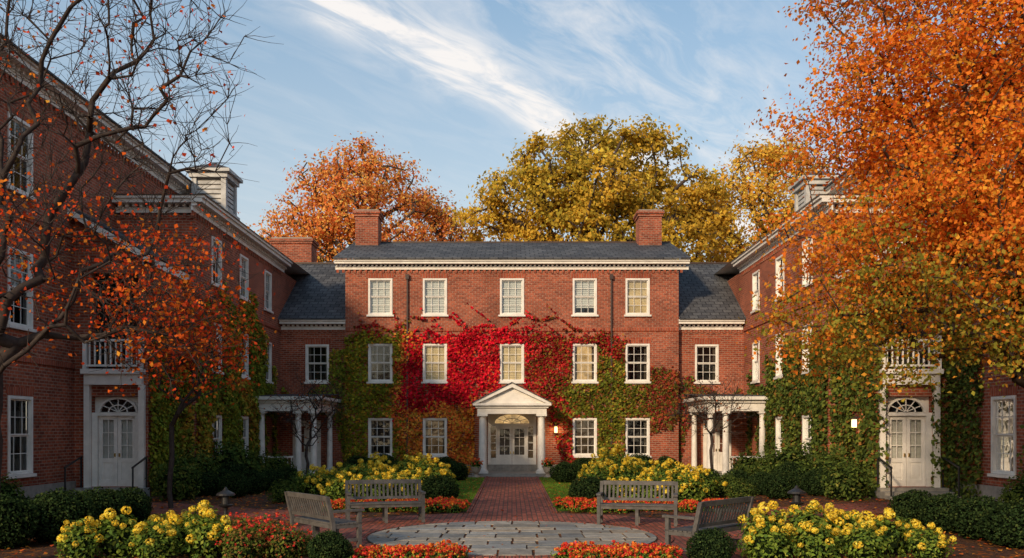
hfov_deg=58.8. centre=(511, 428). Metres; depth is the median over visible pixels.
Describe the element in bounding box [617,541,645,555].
marigold flowers
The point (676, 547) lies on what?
marigold flowers
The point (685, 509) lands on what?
marigold flowers
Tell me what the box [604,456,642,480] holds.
yellow flower shrub
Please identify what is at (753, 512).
yellow hydrangea shrub
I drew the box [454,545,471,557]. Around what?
marigold flowers
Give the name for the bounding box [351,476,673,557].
stone path edging
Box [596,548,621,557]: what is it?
marigold flowers
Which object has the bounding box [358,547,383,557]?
marigold flowers
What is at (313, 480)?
yellow flower shrub
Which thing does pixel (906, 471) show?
double door
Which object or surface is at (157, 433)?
climbing ivy
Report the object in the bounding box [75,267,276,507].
young maple tree
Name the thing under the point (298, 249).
brick rear chimney block
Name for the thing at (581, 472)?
yellow flower shrub
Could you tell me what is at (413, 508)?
marigold flowers
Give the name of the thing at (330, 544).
boxwood shrub
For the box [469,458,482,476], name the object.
flower urn
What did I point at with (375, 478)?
yellow flower shrub
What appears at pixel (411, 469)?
yellow flower shrub
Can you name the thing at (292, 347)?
walls brick
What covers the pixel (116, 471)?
double door
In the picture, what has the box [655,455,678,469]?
boxwood shrub
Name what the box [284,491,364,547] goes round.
park bench
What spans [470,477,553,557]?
brick path
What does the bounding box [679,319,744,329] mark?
white cornice
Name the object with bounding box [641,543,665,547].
marigold flowers
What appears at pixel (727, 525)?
park bench
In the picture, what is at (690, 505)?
marigold flowers
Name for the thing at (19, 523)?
boxwood shrub
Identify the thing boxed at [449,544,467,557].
marigold flowers
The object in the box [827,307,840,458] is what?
climbing ivy
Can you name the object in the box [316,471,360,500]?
yellow flower shrub
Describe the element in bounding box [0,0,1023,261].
sky
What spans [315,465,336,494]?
yellow flower shrub
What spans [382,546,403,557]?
marigold flowers
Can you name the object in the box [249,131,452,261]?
maple tree
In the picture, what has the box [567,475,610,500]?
boxwood shrub
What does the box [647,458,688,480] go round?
yellow flower shrub
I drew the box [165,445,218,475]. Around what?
green shrub
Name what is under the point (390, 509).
marigold flowers
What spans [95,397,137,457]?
glass pane
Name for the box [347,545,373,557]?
marigold flowers
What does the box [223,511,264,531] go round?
red berry shrub
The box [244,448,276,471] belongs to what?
green shrub
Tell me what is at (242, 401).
climbing ivy
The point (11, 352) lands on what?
bare maple tree
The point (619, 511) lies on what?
marigold flowers
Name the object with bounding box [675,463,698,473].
yellow flower shrub
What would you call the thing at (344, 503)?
marigold flowers
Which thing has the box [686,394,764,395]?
porch roof slate
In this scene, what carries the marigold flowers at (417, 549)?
on the ground at (961, 545)
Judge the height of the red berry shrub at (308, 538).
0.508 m
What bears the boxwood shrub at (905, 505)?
on the ground at (961, 545)
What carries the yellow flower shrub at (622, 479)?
on the ground at (961, 545)
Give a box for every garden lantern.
[216,487,234,523]
[787,485,805,520]
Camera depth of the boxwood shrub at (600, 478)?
25.81 m
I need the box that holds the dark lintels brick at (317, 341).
[303,339,331,343]
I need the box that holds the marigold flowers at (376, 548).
[355,546,379,557]
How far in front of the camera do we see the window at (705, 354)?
43.25 m
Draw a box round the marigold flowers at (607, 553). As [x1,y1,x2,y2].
[593,546,616,557]
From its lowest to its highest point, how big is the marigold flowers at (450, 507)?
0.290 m
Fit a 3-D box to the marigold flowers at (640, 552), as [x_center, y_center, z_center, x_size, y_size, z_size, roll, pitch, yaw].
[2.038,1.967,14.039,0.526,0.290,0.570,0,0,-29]
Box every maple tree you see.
[0,0,278,486]
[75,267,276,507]
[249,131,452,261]
[407,184,490,240]
[677,130,830,261]
[724,0,1023,410]
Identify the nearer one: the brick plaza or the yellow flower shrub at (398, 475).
the brick plaza
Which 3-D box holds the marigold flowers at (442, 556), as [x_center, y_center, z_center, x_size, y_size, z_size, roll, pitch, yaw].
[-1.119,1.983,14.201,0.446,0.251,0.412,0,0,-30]
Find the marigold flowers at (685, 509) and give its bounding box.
[679,502,696,512]
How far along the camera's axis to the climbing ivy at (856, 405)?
29.46 m
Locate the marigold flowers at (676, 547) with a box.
[660,543,683,556]
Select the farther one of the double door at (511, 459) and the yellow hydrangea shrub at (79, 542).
the double door at (511, 459)
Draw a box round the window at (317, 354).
[311,347,324,379]
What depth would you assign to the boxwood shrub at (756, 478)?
28.54 m
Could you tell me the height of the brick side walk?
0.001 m
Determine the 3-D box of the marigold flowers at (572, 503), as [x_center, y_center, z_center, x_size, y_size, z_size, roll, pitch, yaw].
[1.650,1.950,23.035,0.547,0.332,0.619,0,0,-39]
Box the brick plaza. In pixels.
[268,513,751,557]
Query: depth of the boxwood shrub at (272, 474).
30.33 m
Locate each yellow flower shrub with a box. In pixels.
[296,464,339,496]
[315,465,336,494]
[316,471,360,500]
[329,458,380,489]
[352,471,394,500]
[358,452,391,472]
[365,463,402,478]
[381,452,429,476]
[382,468,422,499]
[403,453,446,495]
[412,467,437,495]
[433,463,456,486]
[577,460,598,478]
[579,458,627,495]
[585,443,648,476]
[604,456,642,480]
[607,477,636,501]
[628,467,674,501]
[637,458,654,476]
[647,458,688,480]
[665,468,710,502]
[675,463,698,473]
[681,464,727,499]
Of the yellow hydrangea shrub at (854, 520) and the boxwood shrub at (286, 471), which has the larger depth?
the boxwood shrub at (286, 471)
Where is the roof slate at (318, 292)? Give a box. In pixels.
[278,264,347,318]
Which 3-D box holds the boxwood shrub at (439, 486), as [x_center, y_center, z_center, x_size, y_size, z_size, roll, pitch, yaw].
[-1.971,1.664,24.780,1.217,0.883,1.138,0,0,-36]
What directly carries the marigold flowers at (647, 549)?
on the ground at (961, 545)
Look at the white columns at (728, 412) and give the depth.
38.31 m
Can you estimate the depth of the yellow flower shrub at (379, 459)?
30.20 m
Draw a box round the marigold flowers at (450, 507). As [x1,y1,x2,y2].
[444,501,460,512]
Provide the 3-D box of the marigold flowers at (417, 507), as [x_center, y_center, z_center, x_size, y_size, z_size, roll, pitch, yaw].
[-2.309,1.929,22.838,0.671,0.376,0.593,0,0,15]
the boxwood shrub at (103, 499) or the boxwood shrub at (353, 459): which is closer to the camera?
the boxwood shrub at (103, 499)
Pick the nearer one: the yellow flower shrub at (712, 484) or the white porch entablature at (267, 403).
the yellow flower shrub at (712, 484)
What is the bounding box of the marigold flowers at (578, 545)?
[557,540,585,557]
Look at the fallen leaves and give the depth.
23.15 m
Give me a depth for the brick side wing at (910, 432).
28.17 m
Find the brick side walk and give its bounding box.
[150,502,892,521]
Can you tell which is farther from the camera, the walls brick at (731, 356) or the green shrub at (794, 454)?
the walls brick at (731, 356)
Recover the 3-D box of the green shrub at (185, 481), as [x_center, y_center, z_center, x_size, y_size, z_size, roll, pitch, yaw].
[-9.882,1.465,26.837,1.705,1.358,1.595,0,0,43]
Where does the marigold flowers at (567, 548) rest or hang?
on the brick path
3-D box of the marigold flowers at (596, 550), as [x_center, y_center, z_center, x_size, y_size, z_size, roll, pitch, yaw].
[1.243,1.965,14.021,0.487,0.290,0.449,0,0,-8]
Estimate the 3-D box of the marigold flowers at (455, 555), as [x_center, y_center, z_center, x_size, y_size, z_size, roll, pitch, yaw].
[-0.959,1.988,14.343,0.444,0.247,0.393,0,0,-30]
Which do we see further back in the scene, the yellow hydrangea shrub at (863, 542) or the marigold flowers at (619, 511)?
the marigold flowers at (619, 511)
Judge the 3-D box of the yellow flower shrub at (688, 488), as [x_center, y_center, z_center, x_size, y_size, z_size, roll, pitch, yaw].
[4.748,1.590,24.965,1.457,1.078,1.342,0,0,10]
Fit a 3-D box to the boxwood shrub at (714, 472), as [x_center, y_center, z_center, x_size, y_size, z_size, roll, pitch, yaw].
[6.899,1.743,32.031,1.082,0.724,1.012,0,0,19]
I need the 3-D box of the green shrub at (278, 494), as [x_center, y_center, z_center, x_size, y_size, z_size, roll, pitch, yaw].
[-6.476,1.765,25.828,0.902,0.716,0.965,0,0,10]
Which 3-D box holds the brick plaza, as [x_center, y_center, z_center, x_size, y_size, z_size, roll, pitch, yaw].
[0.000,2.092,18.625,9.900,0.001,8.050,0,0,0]
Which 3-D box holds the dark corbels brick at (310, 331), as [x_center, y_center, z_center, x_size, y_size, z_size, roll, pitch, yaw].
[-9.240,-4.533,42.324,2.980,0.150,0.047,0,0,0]
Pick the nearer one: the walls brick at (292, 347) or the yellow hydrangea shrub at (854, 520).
the yellow hydrangea shrub at (854, 520)
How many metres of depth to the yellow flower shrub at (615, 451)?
29.53 m
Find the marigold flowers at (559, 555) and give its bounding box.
[550,543,574,557]
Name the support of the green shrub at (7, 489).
on the ground at (961, 545)
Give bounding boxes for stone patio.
[367,521,656,555]
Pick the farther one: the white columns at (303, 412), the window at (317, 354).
the window at (317, 354)
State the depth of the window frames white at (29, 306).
25.48 m
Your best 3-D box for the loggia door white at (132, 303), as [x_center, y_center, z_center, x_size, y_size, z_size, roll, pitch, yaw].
[-12.215,-2.985,29.750,0.730,2.230,0.080,0,0,0]
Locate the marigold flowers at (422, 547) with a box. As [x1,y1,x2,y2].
[400,545,432,557]
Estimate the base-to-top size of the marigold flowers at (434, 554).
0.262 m
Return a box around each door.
[293,420,320,467]
[301,424,318,470]
[703,420,730,469]
[705,424,722,470]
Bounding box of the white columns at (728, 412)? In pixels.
[690,411,765,474]
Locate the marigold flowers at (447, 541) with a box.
[433,539,464,556]
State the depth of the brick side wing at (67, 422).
28.00 m
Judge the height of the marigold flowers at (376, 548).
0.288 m
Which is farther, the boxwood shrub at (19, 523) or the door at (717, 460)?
the door at (717, 460)
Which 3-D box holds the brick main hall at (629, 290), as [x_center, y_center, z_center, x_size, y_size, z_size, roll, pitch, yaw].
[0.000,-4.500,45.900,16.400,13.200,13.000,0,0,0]
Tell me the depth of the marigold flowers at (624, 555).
14.00 m
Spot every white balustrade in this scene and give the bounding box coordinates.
[265,456,293,465]
[730,456,758,467]
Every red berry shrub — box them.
[214,516,269,557]
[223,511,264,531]
[237,512,285,557]
[260,517,307,557]
[295,527,314,556]
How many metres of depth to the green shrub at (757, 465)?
34.43 m
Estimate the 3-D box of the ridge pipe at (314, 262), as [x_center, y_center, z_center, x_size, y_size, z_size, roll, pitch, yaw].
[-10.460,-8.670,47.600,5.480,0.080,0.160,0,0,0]
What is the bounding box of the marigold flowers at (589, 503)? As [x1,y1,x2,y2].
[581,499,596,512]
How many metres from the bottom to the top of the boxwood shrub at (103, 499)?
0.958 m
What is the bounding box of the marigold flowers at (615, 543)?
[602,540,630,548]
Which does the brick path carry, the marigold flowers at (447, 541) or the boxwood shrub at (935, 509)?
the marigold flowers at (447, 541)
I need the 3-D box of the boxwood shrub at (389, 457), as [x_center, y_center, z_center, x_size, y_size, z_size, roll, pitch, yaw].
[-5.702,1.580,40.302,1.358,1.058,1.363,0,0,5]
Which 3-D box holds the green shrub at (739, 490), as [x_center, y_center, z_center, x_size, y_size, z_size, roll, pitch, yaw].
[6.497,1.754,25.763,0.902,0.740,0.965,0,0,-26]
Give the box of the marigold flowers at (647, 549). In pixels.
[627,547,655,557]
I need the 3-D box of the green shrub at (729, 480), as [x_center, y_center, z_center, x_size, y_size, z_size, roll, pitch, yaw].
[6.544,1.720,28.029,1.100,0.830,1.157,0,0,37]
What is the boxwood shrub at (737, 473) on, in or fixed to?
on the ground at (961, 545)
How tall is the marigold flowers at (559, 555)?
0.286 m
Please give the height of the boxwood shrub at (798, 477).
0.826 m
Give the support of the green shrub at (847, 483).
on the ground at (961, 545)
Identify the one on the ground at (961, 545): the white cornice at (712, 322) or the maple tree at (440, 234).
the maple tree at (440, 234)
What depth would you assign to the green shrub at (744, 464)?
35.51 m
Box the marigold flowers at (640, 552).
[627,546,658,557]
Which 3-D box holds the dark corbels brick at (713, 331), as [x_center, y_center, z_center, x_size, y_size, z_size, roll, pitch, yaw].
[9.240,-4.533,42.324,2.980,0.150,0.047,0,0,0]
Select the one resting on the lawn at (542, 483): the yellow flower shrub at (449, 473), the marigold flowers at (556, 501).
the marigold flowers at (556, 501)
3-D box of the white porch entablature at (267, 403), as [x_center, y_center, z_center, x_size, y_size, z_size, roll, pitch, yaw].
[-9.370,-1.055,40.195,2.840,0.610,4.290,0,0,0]
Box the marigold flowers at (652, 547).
[639,545,671,557]
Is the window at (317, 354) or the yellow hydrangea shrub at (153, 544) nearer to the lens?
the yellow hydrangea shrub at (153, 544)
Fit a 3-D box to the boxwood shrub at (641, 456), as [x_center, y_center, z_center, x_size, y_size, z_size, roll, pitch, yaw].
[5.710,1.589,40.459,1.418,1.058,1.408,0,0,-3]
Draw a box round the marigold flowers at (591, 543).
[580,541,600,550]
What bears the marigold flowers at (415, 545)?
on the ground at (961, 545)
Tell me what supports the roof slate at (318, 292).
on the brick side wing at (67, 422)
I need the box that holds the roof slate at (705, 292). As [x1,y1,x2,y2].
[677,264,745,318]
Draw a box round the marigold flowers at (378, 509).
[369,500,388,511]
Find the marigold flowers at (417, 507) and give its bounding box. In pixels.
[410,498,431,511]
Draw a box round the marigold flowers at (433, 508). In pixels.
[425,499,445,512]
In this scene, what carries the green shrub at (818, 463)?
on the ground at (961, 545)
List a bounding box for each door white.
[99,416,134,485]
[127,303,137,368]
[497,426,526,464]
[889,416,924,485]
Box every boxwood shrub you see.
[0,493,40,548]
[12,496,32,506]
[27,487,98,542]
[76,486,127,532]
[108,487,152,522]
[262,468,285,490]
[279,466,301,479]
[306,529,352,557]
[343,454,368,466]
[370,453,398,466]
[421,474,459,499]
[433,456,455,469]
[442,461,467,480]
[548,461,578,482]
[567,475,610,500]
[572,457,594,473]
[578,476,607,486]
[629,453,654,467]
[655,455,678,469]
[685,527,737,557]
[699,468,720,479]
[721,468,749,484]
[745,471,770,494]
[760,471,796,498]
[771,461,803,474]
[789,468,806,489]
[800,467,832,495]
[887,489,933,525]
[919,492,963,533]
[948,495,1002,540]
[978,499,1023,548]
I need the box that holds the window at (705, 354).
[699,347,712,379]
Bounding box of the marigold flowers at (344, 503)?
[337,498,358,509]
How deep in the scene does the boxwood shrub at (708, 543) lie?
13.75 m
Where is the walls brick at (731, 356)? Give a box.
[679,330,743,469]
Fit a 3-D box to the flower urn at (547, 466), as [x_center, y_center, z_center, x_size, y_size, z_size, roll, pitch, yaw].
[1.550,1.663,39.181,0.593,0.873,0.644,0,0,17]
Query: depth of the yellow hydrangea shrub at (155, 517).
15.42 m
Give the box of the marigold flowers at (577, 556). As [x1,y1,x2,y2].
[568,550,591,557]
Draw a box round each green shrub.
[0,472,29,498]
[144,455,203,500]
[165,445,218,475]
[210,438,263,472]
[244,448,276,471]
[260,450,296,469]
[265,479,298,503]
[282,472,306,492]
[335,462,350,471]
[714,471,739,497]
[723,478,757,502]
[729,449,760,475]
[749,449,776,473]
[758,439,812,472]
[797,448,852,473]
[816,458,875,500]
[998,473,1023,503]
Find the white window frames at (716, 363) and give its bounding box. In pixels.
[693,344,719,383]
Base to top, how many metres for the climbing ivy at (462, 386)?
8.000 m
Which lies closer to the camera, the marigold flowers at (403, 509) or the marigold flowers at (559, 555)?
the marigold flowers at (559, 555)
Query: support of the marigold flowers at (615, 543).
on the brick plaza
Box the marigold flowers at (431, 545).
[424,543,454,554]
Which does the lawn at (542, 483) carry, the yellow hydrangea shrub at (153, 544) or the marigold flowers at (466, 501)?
the marigold flowers at (466, 501)
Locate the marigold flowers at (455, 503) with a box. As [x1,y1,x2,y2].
[444,498,466,510]
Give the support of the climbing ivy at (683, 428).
attached to the walls brick at (731, 356)
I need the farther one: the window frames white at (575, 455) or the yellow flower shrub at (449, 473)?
the window frames white at (575, 455)
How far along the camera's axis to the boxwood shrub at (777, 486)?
27.00 m
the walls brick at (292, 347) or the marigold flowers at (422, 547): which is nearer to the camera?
the marigold flowers at (422, 547)
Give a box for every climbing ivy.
[147,311,190,496]
[181,308,196,459]
[195,277,278,465]
[281,348,344,461]
[344,303,680,473]
[679,376,742,463]
[745,331,828,465]
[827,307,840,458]
[833,313,874,496]
[867,303,953,497]
[943,319,984,498]
[1016,421,1023,480]
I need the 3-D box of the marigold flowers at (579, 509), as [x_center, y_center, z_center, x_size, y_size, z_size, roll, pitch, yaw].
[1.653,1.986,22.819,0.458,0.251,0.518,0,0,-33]
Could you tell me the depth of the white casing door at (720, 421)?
42.30 m
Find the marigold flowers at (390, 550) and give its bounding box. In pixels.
[376,548,402,557]
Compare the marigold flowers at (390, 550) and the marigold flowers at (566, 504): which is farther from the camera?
the marigold flowers at (566, 504)
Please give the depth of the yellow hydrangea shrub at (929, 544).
14.26 m
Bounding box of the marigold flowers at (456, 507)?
[445,501,464,512]
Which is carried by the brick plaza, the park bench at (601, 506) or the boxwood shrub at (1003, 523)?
the park bench at (601, 506)
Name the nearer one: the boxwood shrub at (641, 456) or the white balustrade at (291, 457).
the white balustrade at (291, 457)
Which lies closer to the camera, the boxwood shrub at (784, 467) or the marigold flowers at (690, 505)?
the marigold flowers at (690, 505)
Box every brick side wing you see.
[0,33,319,499]
[704,39,1023,501]
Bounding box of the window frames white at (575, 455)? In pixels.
[366,278,650,457]
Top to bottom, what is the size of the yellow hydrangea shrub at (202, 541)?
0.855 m
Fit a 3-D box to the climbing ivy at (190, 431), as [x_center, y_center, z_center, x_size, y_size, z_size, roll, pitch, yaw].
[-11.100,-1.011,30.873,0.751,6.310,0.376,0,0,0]
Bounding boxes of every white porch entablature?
[255,396,340,412]
[683,396,767,412]
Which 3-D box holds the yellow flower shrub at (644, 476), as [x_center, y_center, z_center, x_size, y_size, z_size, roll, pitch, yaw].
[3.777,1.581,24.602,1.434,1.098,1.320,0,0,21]
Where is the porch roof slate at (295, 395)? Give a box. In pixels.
[259,394,337,395]
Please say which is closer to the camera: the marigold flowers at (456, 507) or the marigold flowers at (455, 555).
the marigold flowers at (455, 555)
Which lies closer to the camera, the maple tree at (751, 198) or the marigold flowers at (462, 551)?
the marigold flowers at (462, 551)
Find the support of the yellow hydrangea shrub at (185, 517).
on the ground at (961, 545)
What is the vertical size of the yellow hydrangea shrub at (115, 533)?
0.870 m
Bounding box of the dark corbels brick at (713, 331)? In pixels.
[679,330,742,332]
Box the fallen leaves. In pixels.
[0,476,1023,557]
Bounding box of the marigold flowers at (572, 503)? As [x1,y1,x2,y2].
[566,499,588,511]
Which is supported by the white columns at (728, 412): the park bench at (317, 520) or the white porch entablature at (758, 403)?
the white porch entablature at (758, 403)
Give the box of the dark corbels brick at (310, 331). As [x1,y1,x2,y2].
[281,330,344,332]
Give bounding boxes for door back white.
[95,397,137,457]
[886,397,928,457]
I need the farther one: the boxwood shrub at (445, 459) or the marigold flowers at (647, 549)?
the boxwood shrub at (445, 459)
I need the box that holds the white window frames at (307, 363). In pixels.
[304,344,330,383]
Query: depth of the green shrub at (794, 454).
32.71 m
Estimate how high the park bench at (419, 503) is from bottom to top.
0.930 m
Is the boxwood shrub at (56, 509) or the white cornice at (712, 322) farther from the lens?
the white cornice at (712, 322)
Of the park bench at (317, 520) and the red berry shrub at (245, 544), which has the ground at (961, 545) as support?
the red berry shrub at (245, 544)
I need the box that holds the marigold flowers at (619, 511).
[613,509,630,513]
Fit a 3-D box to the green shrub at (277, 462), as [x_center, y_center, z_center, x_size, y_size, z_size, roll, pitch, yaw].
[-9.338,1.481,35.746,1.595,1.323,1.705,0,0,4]
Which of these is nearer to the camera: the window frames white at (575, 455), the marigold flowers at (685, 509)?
the marigold flowers at (685, 509)
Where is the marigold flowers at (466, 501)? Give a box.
[460,499,470,506]
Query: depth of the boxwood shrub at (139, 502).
19.32 m
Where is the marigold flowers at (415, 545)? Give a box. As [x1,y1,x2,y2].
[403,543,426,551]
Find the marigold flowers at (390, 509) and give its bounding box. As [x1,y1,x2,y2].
[387,499,399,511]
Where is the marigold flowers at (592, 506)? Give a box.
[587,501,610,513]
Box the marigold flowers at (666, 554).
[653,545,682,557]
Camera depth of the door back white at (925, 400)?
28.24 m
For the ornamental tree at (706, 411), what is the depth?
33.32 m
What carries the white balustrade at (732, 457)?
attached to the white columns at (728, 412)
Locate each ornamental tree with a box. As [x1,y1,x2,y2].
[259,357,373,473]
[659,372,764,469]
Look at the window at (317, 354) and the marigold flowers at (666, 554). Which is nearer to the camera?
the marigold flowers at (666, 554)
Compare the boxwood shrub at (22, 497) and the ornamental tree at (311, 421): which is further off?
the ornamental tree at (311, 421)
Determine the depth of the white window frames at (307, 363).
42.31 m
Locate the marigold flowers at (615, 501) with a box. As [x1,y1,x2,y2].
[608,500,625,510]
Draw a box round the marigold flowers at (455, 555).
[440,548,464,557]
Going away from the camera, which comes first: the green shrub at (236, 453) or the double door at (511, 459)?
the green shrub at (236, 453)
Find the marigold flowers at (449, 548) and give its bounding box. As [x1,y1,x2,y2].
[432,545,453,555]
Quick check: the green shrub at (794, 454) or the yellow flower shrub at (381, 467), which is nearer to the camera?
the yellow flower shrub at (381, 467)
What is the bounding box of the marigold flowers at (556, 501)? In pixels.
[552,496,568,507]
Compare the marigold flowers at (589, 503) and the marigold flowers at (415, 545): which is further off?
the marigold flowers at (589, 503)
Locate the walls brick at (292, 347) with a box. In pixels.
[280,330,344,469]
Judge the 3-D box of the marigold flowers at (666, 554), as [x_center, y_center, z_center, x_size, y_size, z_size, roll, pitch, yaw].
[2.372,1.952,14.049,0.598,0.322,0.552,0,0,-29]
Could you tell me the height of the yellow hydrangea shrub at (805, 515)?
0.959 m
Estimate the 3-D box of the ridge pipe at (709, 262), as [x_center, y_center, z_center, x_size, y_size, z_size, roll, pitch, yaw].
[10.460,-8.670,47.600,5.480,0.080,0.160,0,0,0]
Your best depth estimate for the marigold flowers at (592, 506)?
22.54 m
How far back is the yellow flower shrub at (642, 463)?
30.60 m
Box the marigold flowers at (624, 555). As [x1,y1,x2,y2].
[608,547,635,557]
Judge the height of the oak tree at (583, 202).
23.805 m
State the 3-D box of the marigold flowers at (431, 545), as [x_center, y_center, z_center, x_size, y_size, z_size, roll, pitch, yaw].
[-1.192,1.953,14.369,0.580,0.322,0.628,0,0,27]
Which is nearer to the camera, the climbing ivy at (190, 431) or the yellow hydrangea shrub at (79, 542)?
the yellow hydrangea shrub at (79, 542)
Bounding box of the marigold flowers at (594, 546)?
[588,544,610,552]
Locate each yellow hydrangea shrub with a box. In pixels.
[54,516,105,557]
[90,506,145,557]
[128,521,181,557]
[142,513,183,549]
[165,500,222,555]
[184,507,236,557]
[736,500,797,557]
[738,514,796,557]
[777,499,843,554]
[787,520,841,557]
[819,503,871,552]
[836,520,893,557]
[862,507,911,557]
[891,518,923,551]
[906,521,956,557]
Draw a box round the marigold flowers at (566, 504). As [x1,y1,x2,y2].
[558,497,579,509]
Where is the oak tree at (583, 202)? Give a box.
[438,112,760,261]
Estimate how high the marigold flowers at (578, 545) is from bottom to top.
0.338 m
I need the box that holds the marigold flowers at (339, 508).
[332,500,343,509]
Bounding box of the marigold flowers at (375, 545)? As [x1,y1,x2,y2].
[371,544,386,551]
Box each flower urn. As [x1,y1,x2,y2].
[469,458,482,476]
[541,457,554,476]
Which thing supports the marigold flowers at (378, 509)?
on the ground at (961, 545)
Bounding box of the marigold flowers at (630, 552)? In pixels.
[621,543,653,557]
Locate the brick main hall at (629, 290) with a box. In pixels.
[333,209,690,476]
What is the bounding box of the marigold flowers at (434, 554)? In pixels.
[423,547,448,557]
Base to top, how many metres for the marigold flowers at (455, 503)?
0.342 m
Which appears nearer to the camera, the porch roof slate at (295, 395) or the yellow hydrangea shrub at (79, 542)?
the yellow hydrangea shrub at (79, 542)
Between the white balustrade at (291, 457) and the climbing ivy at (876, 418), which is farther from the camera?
the white balustrade at (291, 457)
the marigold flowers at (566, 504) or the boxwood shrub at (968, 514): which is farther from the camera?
the marigold flowers at (566, 504)
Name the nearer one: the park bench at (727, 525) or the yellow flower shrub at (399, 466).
the park bench at (727, 525)
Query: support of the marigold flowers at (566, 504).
on the lawn at (542, 483)
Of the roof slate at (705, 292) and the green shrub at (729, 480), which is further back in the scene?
the roof slate at (705, 292)
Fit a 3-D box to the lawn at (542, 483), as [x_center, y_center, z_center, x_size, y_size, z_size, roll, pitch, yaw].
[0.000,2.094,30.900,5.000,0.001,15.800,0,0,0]
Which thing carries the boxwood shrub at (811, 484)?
on the ground at (961, 545)
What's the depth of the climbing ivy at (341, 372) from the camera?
42.27 m
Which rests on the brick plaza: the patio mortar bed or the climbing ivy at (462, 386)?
the patio mortar bed
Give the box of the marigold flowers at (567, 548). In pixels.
[561,544,586,557]
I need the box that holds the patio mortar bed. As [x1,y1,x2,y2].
[366,521,657,555]
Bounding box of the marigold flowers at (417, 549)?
[397,547,428,557]
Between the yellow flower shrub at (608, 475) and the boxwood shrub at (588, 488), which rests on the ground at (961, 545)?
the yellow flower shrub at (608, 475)
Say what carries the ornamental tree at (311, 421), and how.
on the ground at (961, 545)
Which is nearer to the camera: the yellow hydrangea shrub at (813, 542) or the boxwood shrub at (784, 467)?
the yellow hydrangea shrub at (813, 542)
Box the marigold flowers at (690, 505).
[679,500,697,512]
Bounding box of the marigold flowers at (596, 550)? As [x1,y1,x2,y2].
[579,546,606,557]
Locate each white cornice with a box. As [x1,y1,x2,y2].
[279,319,344,329]
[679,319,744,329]
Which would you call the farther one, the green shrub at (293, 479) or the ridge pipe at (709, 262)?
the ridge pipe at (709, 262)
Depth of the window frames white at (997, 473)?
33.25 m
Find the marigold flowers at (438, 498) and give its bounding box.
[434,496,454,501]
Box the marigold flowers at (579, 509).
[569,503,586,512]
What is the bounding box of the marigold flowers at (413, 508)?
[406,499,430,511]
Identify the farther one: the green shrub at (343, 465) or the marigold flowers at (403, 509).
the green shrub at (343, 465)
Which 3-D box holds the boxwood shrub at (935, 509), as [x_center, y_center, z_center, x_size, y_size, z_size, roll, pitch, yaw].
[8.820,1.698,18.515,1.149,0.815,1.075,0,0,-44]
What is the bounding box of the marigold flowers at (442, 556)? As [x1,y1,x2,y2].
[429,547,453,557]
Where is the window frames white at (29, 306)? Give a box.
[6,111,273,478]
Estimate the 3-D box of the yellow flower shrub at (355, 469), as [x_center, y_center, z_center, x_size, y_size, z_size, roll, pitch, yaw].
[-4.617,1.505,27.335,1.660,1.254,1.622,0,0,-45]
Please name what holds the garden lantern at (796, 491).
on the ground at (961, 545)
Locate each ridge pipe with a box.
[295,262,333,263]
[690,262,728,263]
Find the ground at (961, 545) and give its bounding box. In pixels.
[0,474,1023,557]
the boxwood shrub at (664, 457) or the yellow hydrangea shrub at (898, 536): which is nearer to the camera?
the yellow hydrangea shrub at (898, 536)
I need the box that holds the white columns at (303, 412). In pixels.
[259,411,333,473]
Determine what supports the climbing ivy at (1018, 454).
attached to the brick side wing at (910, 432)
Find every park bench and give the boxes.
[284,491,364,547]
[345,479,425,522]
[596,480,677,526]
[662,496,753,550]
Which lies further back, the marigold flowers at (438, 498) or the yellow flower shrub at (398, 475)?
the yellow flower shrub at (398, 475)
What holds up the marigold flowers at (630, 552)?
on the ground at (961, 545)
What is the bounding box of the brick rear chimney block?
[269,237,318,261]
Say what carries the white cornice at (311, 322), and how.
attached to the walls brick at (292, 347)
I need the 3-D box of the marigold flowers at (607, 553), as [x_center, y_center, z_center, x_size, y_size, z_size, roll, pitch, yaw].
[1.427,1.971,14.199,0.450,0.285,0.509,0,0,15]
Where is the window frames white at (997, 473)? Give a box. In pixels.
[750,134,1017,478]
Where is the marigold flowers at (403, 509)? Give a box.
[395,499,409,511]
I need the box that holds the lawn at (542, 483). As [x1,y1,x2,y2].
[458,478,570,511]
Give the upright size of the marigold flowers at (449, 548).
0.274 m
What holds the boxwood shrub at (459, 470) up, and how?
on the ground at (961, 545)
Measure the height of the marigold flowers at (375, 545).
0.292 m
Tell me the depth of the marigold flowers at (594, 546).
14.32 m

